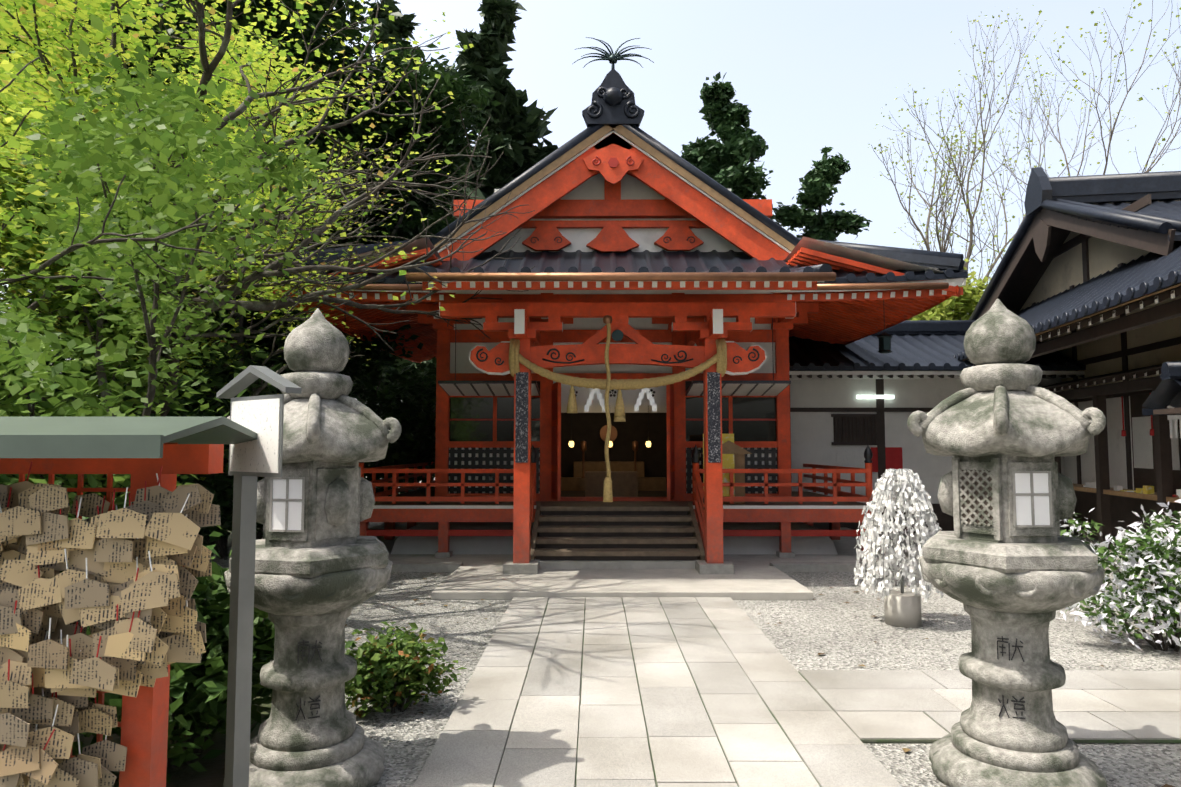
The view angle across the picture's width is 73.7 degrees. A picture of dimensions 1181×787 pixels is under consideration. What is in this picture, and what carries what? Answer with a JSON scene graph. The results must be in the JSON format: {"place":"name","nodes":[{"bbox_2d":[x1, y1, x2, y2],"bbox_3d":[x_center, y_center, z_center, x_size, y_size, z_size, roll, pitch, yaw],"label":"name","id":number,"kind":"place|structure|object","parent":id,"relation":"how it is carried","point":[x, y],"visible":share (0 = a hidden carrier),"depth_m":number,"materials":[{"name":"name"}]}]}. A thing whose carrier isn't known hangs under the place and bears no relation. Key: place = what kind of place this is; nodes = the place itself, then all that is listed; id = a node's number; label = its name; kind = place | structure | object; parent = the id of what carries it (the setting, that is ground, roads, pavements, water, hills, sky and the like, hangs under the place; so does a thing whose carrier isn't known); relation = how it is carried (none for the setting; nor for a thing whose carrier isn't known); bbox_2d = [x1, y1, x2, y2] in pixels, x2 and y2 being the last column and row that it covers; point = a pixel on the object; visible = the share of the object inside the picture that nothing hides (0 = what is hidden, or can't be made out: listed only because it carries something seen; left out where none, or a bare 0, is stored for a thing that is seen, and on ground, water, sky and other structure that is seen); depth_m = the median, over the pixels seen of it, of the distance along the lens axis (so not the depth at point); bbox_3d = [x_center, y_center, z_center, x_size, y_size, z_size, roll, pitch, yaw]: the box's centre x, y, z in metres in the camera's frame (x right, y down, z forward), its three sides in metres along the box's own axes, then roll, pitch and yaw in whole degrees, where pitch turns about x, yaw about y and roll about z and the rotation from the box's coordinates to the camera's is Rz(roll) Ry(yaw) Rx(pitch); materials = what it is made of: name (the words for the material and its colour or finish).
{"place":"outdoors","nodes":[
{"label":"outdoors","id":0,"kind":"place"},
{"bbox_2d":[29,492,399,786],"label":"moss ground","id":1,"kind":"structure","parent":0,"point":[184,774],"depth_m":4.04,"materials":[{"name":"green plant"}]},
{"bbox_2d":[0,474,89,628],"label":"shrub","id":2,"kind":"object","parent":1,"relation":"on","point":[4,478],"depth_m":4.59,"materials":[{"name":"green plant"}]},
{"bbox_2d":[0,417,256,786],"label":"ema rack","id":3,"kind":"object","parent":1,"relation":"on","point":[123,585],"visible":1,"depth_m":2.33,"materials":[{"name":"wood"}]},
{"bbox_2d":[55,333,237,416],"bbox_3d":[-6.869,0.762,12.581,4.750,3.494,3.986,-1,-4,20],"label":"tree","id":4,"kind":"object","parent":1,"relation":"on","point":[222,360],"depth_m":11.16,"materials":[{"name":"green plant"}]},
{"bbox_2d":[72,544,274,783],"bbox_3d":[-2.186,1.323,4.091,1.220,1.218,1.777,-3,-5,36],"label":"shrub","id":5,"kind":"object","parent":1,"relation":"on","point":[198,699],"visible":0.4,"depth_m":3.95,"materials":[{"name":"green plant"}]},
{"bbox_2d":[0,0,500,547],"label":"evergreen tree","id":6,"kind":"object","parent":1,"relation":"on","point":[452,140],"visible":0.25,"depth_m":14.02,"materials":[{"name":"green plant"}]},
{"bbox_2d":[216,365,301,786],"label":"sign post","id":7,"kind":"object","parent":1,"relation":"on","point":[261,416],"visible":0.88,"depth_m":2.87,"materials":[{"name":"grey metal"}]},
{"bbox_2d":[0,0,534,354],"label":"maple tree","id":8,"kind":"object","parent":1,"relation":"on","point":[268,304],"visible":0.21,"depth_m":8.02,"materials":[{"name":"green plant"}]},
{"bbox_2d":[223,308,400,786],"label":"stone lantern","id":9,"kind":"object","parent":1,"relation":"on","point":[323,567],"visible":0.83,"depth_m":3.77,"materials":[{"name":"stone"}]},
{"bbox_2d":[0,0,1180,411],"label":"sky","id":10,"kind":"structure","parent":0,"point":[812,75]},
{"bbox_2d":[413,597,901,786],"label":"path","id":11,"kind":"structure","parent":0,"point":[639,692],"depth_m":4.84,"materials":[{"name":"stone"}]},
{"bbox_2d":[204,477,1180,786],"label":"ground","id":12,"kind":"structure","parent":0,"point":[842,625],"depth_m":6.55,"materials":[{"name":"grey gravel"}]},
{"bbox_2d":[0,342,280,545],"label":"bank shrub","id":13,"kind":"object","parent":12,"relation":"on","point":[210,482],"visible":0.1,"depth_m":8.89,"materials":[{"name":"green plant"}]},
{"bbox_2d":[0,11,361,536],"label":"evergreen tree","id":14,"kind":"object","parent":12,"relation":"on","point":[92,147],"visible":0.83,"depth_m":5.58,"materials":[{"name":"green plant"}]},
{"bbox_2d":[0,0,376,413],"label":"evergreen tree","id":15,"kind":"object","parent":12,"relation":"on","point":[291,5],"visible":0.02,"depth_m":13.50,"materials":[{"name":"green plant"}]},
{"bbox_2d":[200,476,264,559],"bbox_3d":[-5.244,1.284,11.622,3.106,2.309,3.642,3,-5,-34],"label":"bank shrub","id":16,"kind":"object","parent":12,"relation":"on","point":[222,553],"depth_m":11.41,"materials":[{"name":"green plant"}]},
{"bbox_2d":[0,0,506,506],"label":"maple tree","id":17,"kind":"object","parent":12,"relation":"on","point":[30,20],"visible":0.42,"depth_m":6.91,"materials":[{"name":"green plant"}]},
{"bbox_2d":[264,358,435,495],"bbox_3d":[-5.173,0.789,15.743,4.548,3.867,5.875,-4,-5,43],"label":"tree","id":18,"kind":"object","parent":12,"relation":"on","point":[412,448],"visible":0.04,"depth_m":15.94,"materials":[{"name":"green plant"}]},
{"bbox_2d":[293,202,454,351],"bbox_3d":[-8.091,-4.282,18.313,6.975,14.503,12.624,-2,-4,31],"label":"evergreen tree","id":19,"kind":"object","parent":12,"relation":"on","point":[447,217],"depth_m":21.36,"materials":[{"name":"green plant"}]},
{"bbox_2d":[348,0,436,403],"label":"cedar tree","id":20,"kind":"object","parent":12,"relation":"on","point":[401,27],"visible":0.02,"depth_m":30.45,"materials":[{"name":"green plant"}]},
{"bbox_2d":[349,354,436,493],"bbox_3d":[-4.819,0.970,20.037,6.241,4.088,5.620,0,-4,0],"label":"tree","id":21,"kind":"object","parent":12,"relation":"on","point":[411,396],"visible":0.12,"depth_m":19.00,"materials":[{"name":"green plant"}]},
{"bbox_2d":[345,620,466,717],"bbox_3d":[-1.226,1.721,4.929,0.726,0.532,0.839,-3,-5,39],"label":"shrub","id":22,"kind":"object","parent":12,"relation":"on","point":[396,672],"visible":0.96,"depth_m":4.84,"materials":[{"name":"green plant"}]},
{"bbox_2d":[434,0,557,224],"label":"pine tree","id":23,"kind":"object","parent":12,"relation":"on","point":[518,130],"visible":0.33,"depth_m":24.75,"materials":[{"name":"green plant"}]},
{"bbox_2d":[265,37,967,573],"bbox_3d":[0.360,-1.384,14.538,9.773,8.006,11.161,0,-4,0],"label":"shrine","id":24,"kind":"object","parent":12,"relation":"on","point":[667,259],"visible":0.88,"depth_m":11.96,"materials":[{"name":"wood"}]},
{"bbox_2d":[509,315,726,501],"bbox_3d":[0.343,0.190,9.886,2.720,2.290,0.619,0,-4,0],"label":"shimenawa rope","id":25,"kind":"object","parent":24,"relation":"attached to","point":[644,385],"visible":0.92,"depth_m":9.76,"materials":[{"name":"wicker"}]},
{"bbox_2d":[431,566,812,599],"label":"slab","id":26,"kind":"structure","parent":12,"relation":"on","point":[496,583],"depth_m":8.90,"materials":[{"name":"stone"}]},
{"bbox_2d":[107,559,1174,786],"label":"fallen leaves","id":27,"kind":"object","parent":12,"relation":"on","point":[904,750],"visible":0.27,"depth_m":6.30,"materials":[{"name":"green plant"}]},
{"bbox_2d":[680,72,773,220],"bbox_3d":[4.762,-4.150,27.828,4.743,15.269,5.944,0,-4,0],"label":"pine tree","id":28,"kind":"object","parent":12,"relation":"on","point":[724,164],"visible":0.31,"depth_m":27.80,"materials":[{"name":"green plant"}]},
{"bbox_2d":[770,146,871,240],"bbox_3d":[7.999,-2.913,28.788,4.197,12.939,2.921,0,-4,0],"label":"pine tree","id":29,"kind":"object","parent":12,"relation":"on","point":[821,179],"visible":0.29,"depth_m":28.52,"materials":[{"name":"green plant"}]},
{"bbox_2d":[853,468,943,627],"bbox_3d":[2.917,1.422,7.364,0.805,1.437,0.797,0,-4,0],"label":"omikuji stand","id":30,"kind":"object","parent":12,"relation":"on","point":[902,607],"visible":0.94,"depth_m":7.21,"materials":[{"name":"paper"}]},
{"bbox_2d":[789,320,1085,532],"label":"building","id":31,"kind":"structure","parent":12,"relation":"on","point":[850,402],"depth_m":15.09,"materials":[{"name":"white paint"}]},
{"bbox_2d":[907,259,991,319],"bbox_3d":[10.903,-0.539,23.276,6.520,7.700,5.573,0,-4,0],"label":"spring tree","id":32,"kind":"object","parent":12,"relation":"on","point":[965,303],"visible":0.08,"depth_m":23.67,"materials":[{"name":"green plant"}]},
{"bbox_2d":[907,299,1107,786],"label":"stone lantern","id":33,"kind":"object","parent":12,"relation":"on","point":[1008,567],"visible":1,"depth_m":3.75,"materials":[{"name":"stone"}]},
{"bbox_2d":[868,0,1180,316],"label":"bare tree","id":34,"kind":"object","parent":12,"relation":"on","point":[944,248],"visible":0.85,"depth_m":26.92,"materials":[{"name":"grey plant"}]},
{"bbox_2d":[953,167,1180,560],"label":"shrine office","id":35,"kind":"structure","parent":12,"relation":"on","point":[1087,273],"depth_m":12.68,"materials":[{"name":"black paint"}]},
{"bbox_2d":[1058,498,1180,651],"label":"bush","id":36,"kind":"object","parent":12,"relation":"on","point":[1158,593],"visible":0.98,"depth_m":6.36,"materials":[{"name":"green plant"}]},
{"bbox_2d":[1142,362,1180,414],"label":"roof","id":37,"kind":"structure","parent":12,"relation":"on","point":[1163,395],"depth_m":8.16,"materials":[{"name":"brown wood"}]},
{"bbox_2d":[798,670,1180,742],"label":"branch path","id":38,"kind":"structure","parent":0,"point":[898,706],"depth_m":4.96,"materials":[{"name":"stone"}]}
]}

